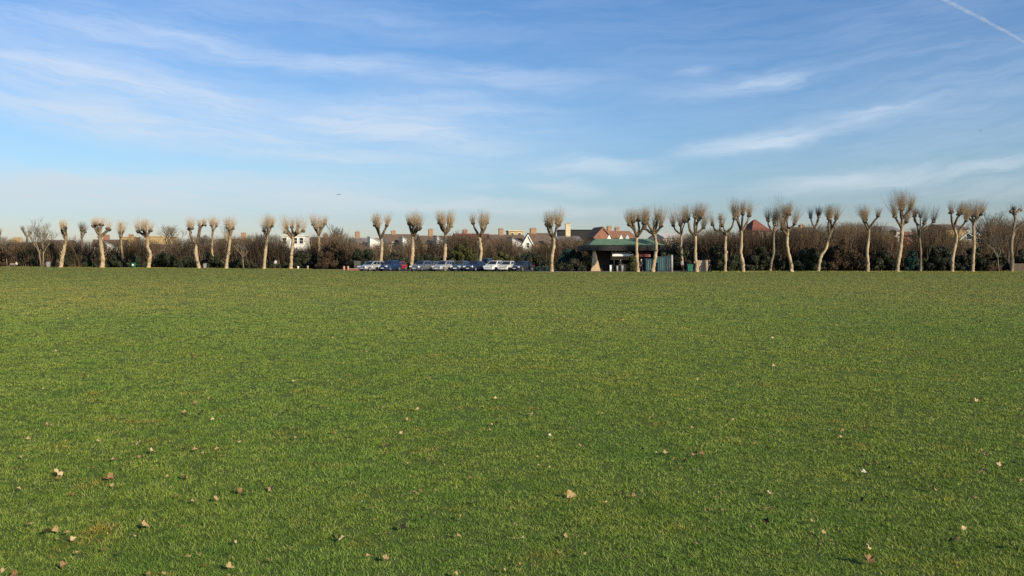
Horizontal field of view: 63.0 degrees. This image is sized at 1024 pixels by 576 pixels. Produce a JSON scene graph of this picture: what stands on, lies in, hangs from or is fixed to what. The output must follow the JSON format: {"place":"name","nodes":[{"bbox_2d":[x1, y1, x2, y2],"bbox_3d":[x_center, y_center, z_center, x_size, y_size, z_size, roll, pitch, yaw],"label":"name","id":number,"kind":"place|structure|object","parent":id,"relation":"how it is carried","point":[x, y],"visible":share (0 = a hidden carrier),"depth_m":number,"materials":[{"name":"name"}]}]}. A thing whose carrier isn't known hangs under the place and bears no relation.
{"place":"outdoors","nodes":[
{"label":"outdoors","id":0,"kind":"place"},
{"bbox_2d":[92,234,128,251],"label":"house","id":1,"kind":"structure","parent":0,"point":[105,238],"depth_m":230.43,"materials":[{"name":"brown brick"}]},
{"bbox_2d":[143,236,177,245],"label":"house","id":2,"kind":"structure","parent":0,"point":[154,238],"depth_m":237.72,"materials":[{"name":"yellow brick"}]},
{"bbox_2d":[280,235,310,250],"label":"house","id":3,"kind":"structure","parent":0,"point":[298,241],"depth_m":201.33,"materials":[{"name":"white paint"}]},
{"bbox_2d":[349,231,384,249],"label":"terraced house","id":4,"kind":"structure","parent":0,"point":[372,241],"depth_m":207.68,"materials":[{"name":"brick"}]},
{"bbox_2d":[383,230,418,251],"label":"terraced house","id":5,"kind":"structure","parent":0,"point":[393,237],"depth_m":207.50,"materials":[{"name":"brown tile"}]},
{"bbox_2d":[417,228,449,250],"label":"terraced house","id":6,"kind":"structure","parent":0,"point":[430,236],"depth_m":205.13,"materials":[{"name":"brick"}]},
{"bbox_2d":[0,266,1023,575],"bbox_3d":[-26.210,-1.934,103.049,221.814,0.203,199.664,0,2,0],"label":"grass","id":7,"kind":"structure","parent":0,"point":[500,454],"depth_m":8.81,"materials":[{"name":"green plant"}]},
{"bbox_2d":[0,267,1023,575],"bbox_3d":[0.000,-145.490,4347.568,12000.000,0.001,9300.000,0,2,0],"label":"grass field","id":8,"kind":"structure","parent":0,"point":[472,471],"depth_m":8.07,"materials":[{"name":"green plant"}]},
{"bbox_2d":[0,244,15,266],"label":"bush","id":9,"kind":"object","parent":8,"relation":"on","point":[11,259],"visible":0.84,"depth_m":192.13,"materials":[{"name":"brown plant"}]},
{"bbox_2d":[15,249,31,266],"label":"bush","id":10,"kind":"object","parent":8,"relation":"on","point":[20,260],"visible":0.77,"depth_m":191.39,"materials":[{"name":"green plant"}]},
{"bbox_2d":[20,219,58,266],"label":"bare tree","id":11,"kind":"object","parent":8,"relation":"on","point":[36,230],"visible":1,"depth_m":185.56,"materials":[{"name":"brown plant"}]},
{"bbox_2d":[30,242,58,266],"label":"bush","id":12,"kind":"object","parent":8,"relation":"on","point":[32,260],"visible":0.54,"depth_m":189.62,"materials":[{"name":"green plant"}]},
{"bbox_2d":[57,217,67,266],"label":"pollarded tree","id":13,"kind":"object","parent":8,"relation":"on","point":[63,229],"visible":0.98,"depth_m":181.35,"materials":[{"name":"beige plant"}]},
{"bbox_2d":[63,249,79,266],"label":"bush","id":14,"kind":"object","parent":8,"relation":"on","point":[66,260],"visible":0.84,"depth_m":186.03,"materials":[{"name":"green plant"}]},
{"bbox_2d":[81,253,99,266],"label":"bush","id":15,"kind":"object","parent":8,"relation":"on","point":[87,262],"visible":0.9,"depth_m":183.19,"materials":[{"name":"green plant"}]},
{"bbox_2d":[90,216,113,267],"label":"pollarded tree","id":16,"kind":"object","parent":8,"relation":"on","point":[98,230],"visible":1,"depth_m":176.96,"materials":[{"name":"beige plant"}]},
{"bbox_2d":[105,254,126,266],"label":"bush","id":17,"kind":"object","parent":8,"relation":"on","point":[115,260],"visible":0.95,"depth_m":178.80,"materials":[{"name":"green plant"}]},
{"bbox_2d":[110,218,129,266],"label":"pollarded tree","id":18,"kind":"object","parent":8,"relation":"on","point":[119,229],"visible":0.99,"depth_m":179.56,"materials":[{"name":"beige plant"}]},
{"bbox_2d":[126,255,146,266],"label":"bush","id":19,"kind":"object","parent":8,"relation":"on","point":[136,259],"visible":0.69,"depth_m":175.99,"materials":[{"name":"green plant"}]},
{"bbox_2d":[132,217,156,267],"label":"pollarded tree","id":20,"kind":"object","parent":8,"relation":"on","point":[144,229],"visible":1,"depth_m":169.40,"materials":[{"name":"beige plant"}]},
{"bbox_2d":[152,250,180,267],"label":"bush","id":21,"kind":"object","parent":8,"relation":"on","point":[163,259],"visible":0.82,"depth_m":172.71,"materials":[{"name":"green plant"}]},
{"bbox_2d":[158,224,186,246],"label":"bare tree","id":22,"kind":"object","parent":8,"relation":"on","point":[171,230],"visible":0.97,"depth_m":214.29,"materials":[{"name":"brown plant"}]},
{"bbox_2d":[178,256,196,267],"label":"bush","id":23,"kind":"object","parent":8,"relation":"on","point":[187,261],"visible":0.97,"depth_m":168.90,"materials":[{"name":"green plant"}]},
{"bbox_2d":[183,216,207,267],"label":"pollarded tree","id":24,"kind":"object","parent":8,"relation":"on","point":[190,227],"visible":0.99,"depth_m":160.12,"materials":[{"name":"beige plant"}]},
{"bbox_2d":[201,253,224,267],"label":"bush","id":25,"kind":"object","parent":8,"relation":"on","point":[217,261],"visible":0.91,"depth_m":165.95,"materials":[{"name":"green plant"}]},
{"bbox_2d":[207,216,219,267],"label":"pollarded tree","id":26,"kind":"object","parent":8,"relation":"on","point":[211,222],"visible":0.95,"depth_m":167.65,"materials":[{"name":"beige plant"}]},
{"bbox_2d":[218,215,239,268],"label":"pollarded tree","id":27,"kind":"object","parent":8,"relation":"on","point":[229,233],"visible":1,"depth_m":155.99,"materials":[{"name":"beige plant"}]},
{"bbox_2d":[229,257,256,267],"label":"bush","id":28,"kind":"object","parent":8,"relation":"on","point":[237,263],"visible":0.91,"depth_m":161.94,"materials":[{"name":"green plant"}]},
{"bbox_2d":[232,240,253,268],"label":"bare tree","id":29,"kind":"object","parent":8,"relation":"on","point":[242,255],"visible":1,"depth_m":155.21,"materials":[{"name":"brown plant"}]},
{"bbox_2d":[250,213,279,268],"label":"pollarded tree","id":30,"kind":"object","parent":8,"relation":"on","point":[267,225],"visible":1,"depth_m":150.66,"materials":[{"name":"beige plant"}]},
{"bbox_2d":[266,257,288,268],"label":"bush","id":31,"kind":"object","parent":8,"relation":"on","point":[270,264],"visible":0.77,"depth_m":156.20,"materials":[{"name":"green plant"}]},
{"bbox_2d":[273,213,306,268],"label":"pollarded tree","id":32,"kind":"object","parent":8,"relation":"on","point":[292,234],"visible":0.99,"depth_m":146.97,"materials":[{"name":"beige plant"}]},
{"bbox_2d":[292,250,313,268],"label":"bush","id":33,"kind":"object","parent":8,"relation":"on","point":[304,262],"visible":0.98,"depth_m":152.26,"materials":[{"name":"green plant"}]},
{"bbox_2d":[307,212,328,268],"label":"pollarded tree","id":34,"kind":"object","parent":8,"relation":"on","point":[319,226],"visible":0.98,"depth_m":152.54,"materials":[{"name":"beige plant"}]},
{"bbox_2d":[314,239,348,268],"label":"bush","id":35,"kind":"object","parent":8,"relation":"on","point":[325,262],"visible":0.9,"depth_m":147.96,"materials":[{"name":"brown plant"}]},
{"bbox_2d":[348,248,374,267],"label":"bush","id":36,"kind":"object","parent":8,"relation":"on","point":[367,253],"visible":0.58,"depth_m":142.47,"materials":[{"name":"green plant"}]},
{"bbox_2d":[369,210,393,260],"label":"pollarded tree","id":37,"kind":"object","parent":8,"relation":"on","point":[376,223],"visible":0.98,"depth_m":133.21,"materials":[{"name":"beige plant"}]},
{"bbox_2d":[383,253,409,268],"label":"bush","id":38,"kind":"object","parent":8,"relation":"on","point":[405,259],"visible":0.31,"depth_m":141.49,"materials":[{"name":"green plant"}]},
{"bbox_2d":[403,207,426,269],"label":"pollarded tree","id":39,"kind":"object","parent":8,"relation":"on","point":[417,223],"visible":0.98,"depth_m":129.25,"materials":[{"name":"beige plant"}]},
{"bbox_2d":[415,253,440,262],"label":"bush","id":40,"kind":"object","parent":8,"relation":"on","point":[427,257],"visible":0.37,"depth_m":140.07,"materials":[{"name":"green plant"}]},
{"bbox_2d":[431,206,459,270],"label":"pollarded tree","id":41,"kind":"object","parent":8,"relation":"on","point":[442,221],"visible":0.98,"depth_m":125.69,"materials":[{"name":"beige plant"}]},
{"bbox_2d":[448,240,478,261],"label":"bush","id":42,"kind":"object","parent":8,"relation":"on","point":[470,255],"visible":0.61,"depth_m":140.10,"materials":[{"name":"green plant"}]},
{"bbox_2d":[467,209,492,270],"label":"pollarded tree","id":43,"kind":"object","parent":8,"relation":"on","point":[482,223],"visible":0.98,"depth_m":121.50,"materials":[{"name":"beige plant"}]},
{"bbox_2d":[493,251,514,261],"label":"bush","id":44,"kind":"object","parent":8,"relation":"on","point":[502,256],"visible":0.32,"depth_m":138.08,"materials":[{"name":"green plant"}]},
{"bbox_2d":[486,228,523,247],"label":"terraced house","id":45,"kind":"structure","parent":8,"relation":"on","point":[518,237],"depth_m":202.52,"materials":[{"name":"brick"}]},
{"bbox_2d":[0,215,1023,270],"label":"scrub","id":46,"kind":"object","parent":8,"relation":"on","point":[808,238],"visible":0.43,"depth_m":142.55,"materials":[{"name":"brown plant"}]},
{"bbox_2d":[520,234,532,250],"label":"house","id":47,"kind":"structure","parent":8,"relation":"on","point":[526,241],"depth_m":187.25,"materials":[{"name":"white paint"}]},
{"bbox_2d":[516,252,549,269],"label":"bush","id":48,"kind":"object","parent":8,"relation":"on","point":[535,259],"visible":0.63,"depth_m":136.86,"materials":[{"name":"green plant"}]},
{"bbox_2d":[363,270,709,271],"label":"car park","id":49,"kind":"structure","parent":8,"relation":"on","point":[554,270],"depth_m":122.33,"materials":[{"name":"grey asphalt"}]},
{"bbox_2d":[357,261,383,270],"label":"parked car","id":50,"kind":"object","parent":49,"relation":"on","point":[371,265],"visible":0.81,"depth_m":121.78,"materials":[{"name":"silver metal"}]},
{"bbox_2d":[378,260,401,270],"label":"parked car","id":51,"kind":"object","parent":49,"relation":"on","point":[389,265],"visible":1,"depth_m":122.58,"materials":[{"name":"blue paint"}]},
{"bbox_2d":[409,261,432,270],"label":"parked car","id":52,"kind":"object","parent":49,"relation":"on","point":[422,265],"visible":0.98,"depth_m":120.82,"materials":[{"name":"silver metal"}]},
{"bbox_2d":[431,261,454,270],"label":"parked car","id":53,"kind":"object","parent":49,"relation":"on","point":[443,265],"visible":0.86,"depth_m":120.20,"materials":[{"name":"silver metal"}]},
{"bbox_2d":[450,261,468,270],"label":"parked car","id":54,"kind":"object","parent":49,"relation":"on","point":[458,265],"visible":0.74,"depth_m":120.56,"materials":[{"name":"blue paint"}]},
{"bbox_2d":[463,261,484,270],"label":"parked car","id":55,"kind":"object","parent":49,"relation":"on","point":[475,265],"visible":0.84,"depth_m":119.97,"materials":[{"name":"blue paint"}]},
{"bbox_2d":[483,261,503,270],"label":"parked car","id":56,"kind":"object","parent":49,"relation":"on","point":[492,265],"visible":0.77,"depth_m":119.52,"materials":[{"name":"white paint"}]},
{"bbox_2d":[497,261,515,270],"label":"parked car","id":57,"kind":"object","parent":49,"relation":"on","point":[504,265],"visible":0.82,"depth_m":119.21,"materials":[{"name":"white paint"}]},
{"bbox_2d":[510,261,534,270],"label":"parked car","id":58,"kind":"object","parent":49,"relation":"on","point":[523,265],"visible":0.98,"depth_m":118.89,"materials":[{"name":"blue paint"}]},
{"bbox_2d":[577,235,664,270],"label":"cafe pavilion","id":59,"kind":"structure","parent":49,"relation":"on","point":[605,253],"depth_m":122.07,"materials":[{"name":"green wood"}]},
{"bbox_2d":[643,259,651,271],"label":"storage container","id":60,"kind":"object","parent":49,"relation":"on","point":[647,264],"visible":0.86,"depth_m":116.48,"materials":[{"name":"teal metal"}]},
{"bbox_2d":[653,256,665,271],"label":"storage container","id":61,"kind":"object","parent":49,"relation":"on","point":[660,263],"visible":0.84,"depth_m":116.48,"materials":[{"name":"teal metal"}]},
{"bbox_2d":[526,228,553,245],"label":"house","id":62,"kind":"structure","parent":8,"relation":"on","point":[534,236],"depth_m":197.96,"materials":[{"name":"brown brick"}]},
{"bbox_2d":[540,206,568,271],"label":"pollarded tree","id":63,"kind":"object","parent":8,"relation":"on","point":[550,220],"visible":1,"depth_m":115.84,"materials":[{"name":"beige plant"}]},
{"bbox_2d":[550,223,583,246],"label":"house","id":64,"kind":"structure","parent":8,"relation":"on","point":[567,228],"depth_m":189.36,"materials":[{"name":"brick"}]},
{"bbox_2d":[556,248,584,270],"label":"bush","id":65,"kind":"object","parent":8,"relation":"on","point":[568,254],"visible":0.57,"depth_m":126.88,"materials":[{"name":"green plant"}]},
{"bbox_2d":[557,258,585,270],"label":"bush","id":66,"kind":"object","parent":8,"relation":"on","point":[569,265],"visible":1,"depth_m":118.66,"materials":[{"name":"green plant"}]},
{"bbox_2d":[580,254,591,270],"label":"bush","id":67,"kind":"object","parent":8,"relation":"on","point":[587,262],"visible":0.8,"depth_m":121.55,"materials":[{"name":"green plant"}]},
{"bbox_2d":[585,227,612,241],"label":"house","id":68,"kind":"structure","parent":8,"relation":"on","point":[598,233],"depth_m":172.50,"materials":[{"name":"red brick"}]},
{"bbox_2d":[607,225,635,238],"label":"house","id":69,"kind":"structure","parent":8,"relation":"on","point":[616,233],"depth_m":178.18,"materials":[{"name":"orange brick"}]},
{"bbox_2d":[626,254,635,270],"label":"bush","id":70,"kind":"object","parent":8,"relation":"on","point":[630,266],"visible":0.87,"depth_m":117.78,"materials":[{"name":"green plant"}]},
{"bbox_2d":[623,207,652,271],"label":"pollarded tree","id":71,"kind":"object","parent":8,"relation":"on","point":[630,219],"visible":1,"depth_m":112.64,"materials":[{"name":"beige plant"}]},
{"bbox_2d":[634,203,668,271],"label":"pollarded tree","id":72,"kind":"object","parent":8,"relation":"on","point":[658,216],"visible":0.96,"depth_m":111.95,"materials":[{"name":"beige plant"}]},
{"bbox_2d":[648,233,679,245],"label":"house","id":73,"kind":"structure","parent":8,"relation":"on","point":[660,235],"depth_m":173.17,"materials":[{"name":"stone"}]},
{"bbox_2d":[661,242,691,269],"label":"bush","id":74,"kind":"object","parent":8,"relation":"on","point":[675,251],"visible":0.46,"depth_m":128.98,"materials":[{"name":"green plant"}]},
{"bbox_2d":[665,203,691,270],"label":"pollarded tree","id":75,"kind":"object","parent":8,"relation":"on","point":[673,222],"visible":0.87,"depth_m":117.76,"materials":[{"name":"beige plant"}]},
{"bbox_2d":[684,233,705,260],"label":"bare tree","id":76,"kind":"object","parent":8,"relation":"on","point":[691,242],"visible":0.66,"depth_m":132.81,"materials":[{"name":"brown plant"}]},
{"bbox_2d":[681,202,712,271],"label":"pollarded tree","id":77,"kind":"object","parent":8,"relation":"on","point":[700,215],"visible":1,"depth_m":113.01,"materials":[{"name":"beige plant"}]},
{"bbox_2d":[697,260,707,271],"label":"fence panel","id":78,"kind":"object","parent":8,"relation":"on","point":[702,264],"visible":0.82,"depth_m":115.45,"materials":[{"name":"brown wood"}]},
{"bbox_2d":[701,244,723,270],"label":"bush","id":79,"kind":"object","parent":8,"relation":"on","point":[718,257],"visible":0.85,"depth_m":124.13,"materials":[{"name":"green plant"}]},
{"bbox_2d":[708,211,738,271],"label":"pollarded tree","id":80,"kind":"object","parent":8,"relation":"on","point":[720,218],"visible":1,"depth_m":112.61,"materials":[{"name":"beige plant"}]},
{"bbox_2d":[726,252,740,270],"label":"bush","id":81,"kind":"object","parent":8,"relation":"on","point":[734,263],"visible":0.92,"depth_m":123.42,"materials":[{"name":"green plant"}]},
{"bbox_2d":[723,195,759,270],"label":"pollarded tree","id":82,"kind":"object","parent":8,"relation":"on","point":[738,209],"visible":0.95,"depth_m":112.85,"materials":[{"name":"beige plant"}]},
{"bbox_2d":[745,220,768,243],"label":"house","id":83,"kind":"structure","parent":8,"relation":"on","point":[752,224],"depth_m":163.38,"materials":[{"name":"brick"}]},
{"bbox_2d":[745,246,784,270],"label":"bush","id":84,"kind":"object","parent":8,"relation":"on","point":[759,259],"visible":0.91,"depth_m":123.11,"materials":[{"name":"green plant"}]},
{"bbox_2d":[761,205,780,270],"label":"pollarded tree","id":85,"kind":"object","parent":8,"relation":"on","point":[774,217],"visible":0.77,"depth_m":116.75,"materials":[{"name":"beige plant"}]},
{"bbox_2d":[761,198,805,271],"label":"pollarded tree","id":86,"kind":"object","parent":8,"relation":"on","point":[783,217],"visible":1,"depth_m":112.77,"materials":[{"name":"beige plant"}]},
{"bbox_2d":[792,248,826,270],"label":"bush","id":87,"kind":"object","parent":8,"relation":"on","point":[811,258],"visible":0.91,"depth_m":123.37,"materials":[{"name":"green plant"}]},
{"bbox_2d":[804,204,823,228],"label":"pollarded tree","id":88,"kind":"object","parent":8,"relation":"on","point":[819,213],"visible":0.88,"depth_m":138.12,"materials":[{"name":"brown plant"}]},
{"bbox_2d":[817,202,844,270],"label":"pollarded tree","id":89,"kind":"object","parent":8,"relation":"on","point":[829,215],"visible":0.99,"depth_m":118.63,"materials":[{"name":"beige plant"}]},
{"bbox_2d":[821,238,865,270],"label":"bush","id":90,"kind":"object","parent":8,"relation":"on","point":[847,258],"visible":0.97,"depth_m":123.34,"materials":[{"name":"brown plant"}]},
{"bbox_2d":[855,203,881,271],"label":"pollarded tree","id":91,"kind":"object","parent":8,"relation":"on","point":[864,217],"visible":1,"depth_m":112.83,"materials":[{"name":"beige plant"}]},
{"bbox_2d":[869,247,895,270],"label":"bush","id":92,"kind":"object","parent":8,"relation":"on","point":[886,259],"visible":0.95,"depth_m":123.30,"materials":[{"name":"green plant"}]},
{"bbox_2d":[884,187,927,271],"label":"pollarded tree","id":93,"kind":"object","parent":8,"relation":"on","point":[902,204],"visible":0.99,"depth_m":112.61,"materials":[{"name":"beige plant"}]},
{"bbox_2d":[903,250,923,270],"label":"bush","id":94,"kind":"object","parent":8,"relation":"on","point":[911,260],"visible":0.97,"depth_m":123.16,"materials":[{"name":"green plant"}]},
{"bbox_2d":[910,204,945,270],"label":"pollarded tree","id":95,"kind":"object","parent":8,"relation":"on","point":[920,231],"visible":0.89,"depth_m":119.74,"materials":[{"name":"beige plant"}]},
{"bbox_2d":[922,246,958,270],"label":"bush","id":96,"kind":"object","parent":8,"relation":"on","point":[934,259],"visible":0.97,"depth_m":123.41,"materials":[{"name":"green plant"}]},
{"bbox_2d":[924,224,969,241],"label":"house","id":97,"kind":"structure","parent":8,"relation":"on","point":[947,225],"depth_m":161.88,"materials":[{"name":"brick"}]},
{"bbox_2d":[946,200,979,271],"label":"pollarded tree","id":98,"kind":"object","parent":8,"relation":"on","point":[966,214],"visible":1,"depth_m":112.52,"materials":[{"name":"beige plant"}]},
{"bbox_2d":[954,247,986,270],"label":"bush","id":99,"kind":"object","parent":8,"relation":"on","point":[979,261],"visible":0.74,"depth_m":122.22,"materials":[{"name":"green plant"}]},
{"bbox_2d":[958,222,989,245],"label":"bare tree","id":100,"kind":"object","parent":8,"relation":"on","point":[976,231],"visible":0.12,"depth_m":140.44,"materials":[{"name":"brown plant"}]},
{"bbox_2d":[960,200,991,271],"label":"pollarded tree","id":101,"kind":"object","parent":8,"relation":"on","point":[978,214],"visible":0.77,"depth_m":115.57,"materials":[{"name":"beige plant"}]},
{"bbox_2d":[985,260,1002,270],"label":"bush","id":102,"kind":"object","parent":8,"relation":"on","point":[990,265],"visible":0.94,"depth_m":119.67,"materials":[{"name":"brown plant"}]},
{"bbox_2d":[982,250,1008,270],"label":"bush","id":103,"kind":"object","parent":8,"relation":"on","point":[1003,261],"visible":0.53,"depth_m":123.09,"materials":[{"name":"green plant"}]},
{"bbox_2d":[982,231,1014,270],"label":"bare tree","id":104,"kind":"object","parent":8,"relation":"on","point":[994,244],"visible":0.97,"depth_m":116.17,"materials":[{"name":"brown plant"}]},
{"bbox_2d":[1007,249,1023,269],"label":"bush","id":105,"kind":"object","parent":8,"relation":"on","point":[1019,259],"visible":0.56,"depth_m":122.56,"materials":[{"name":"green plant"}]},
{"bbox_2d":[1008,203,1023,270],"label":"pollarded tree","id":106,"kind":"object","parent":8,"relation":"on","point":[1013,212],"visible":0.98,"depth_m":112.72,"materials":[{"name":"beige plant"}]},
{"bbox_2d":[0,0,1023,249],"label":"sky","id":107,"kind":"structure","parent":0,"point":[165,112],"materials":[{"name":"blue"}]},
{"bbox_2d":[557,230,590,242],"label":"house","id":108,"kind":"structure","parent":0,"point":[581,234],"depth_m":254.58,"materials":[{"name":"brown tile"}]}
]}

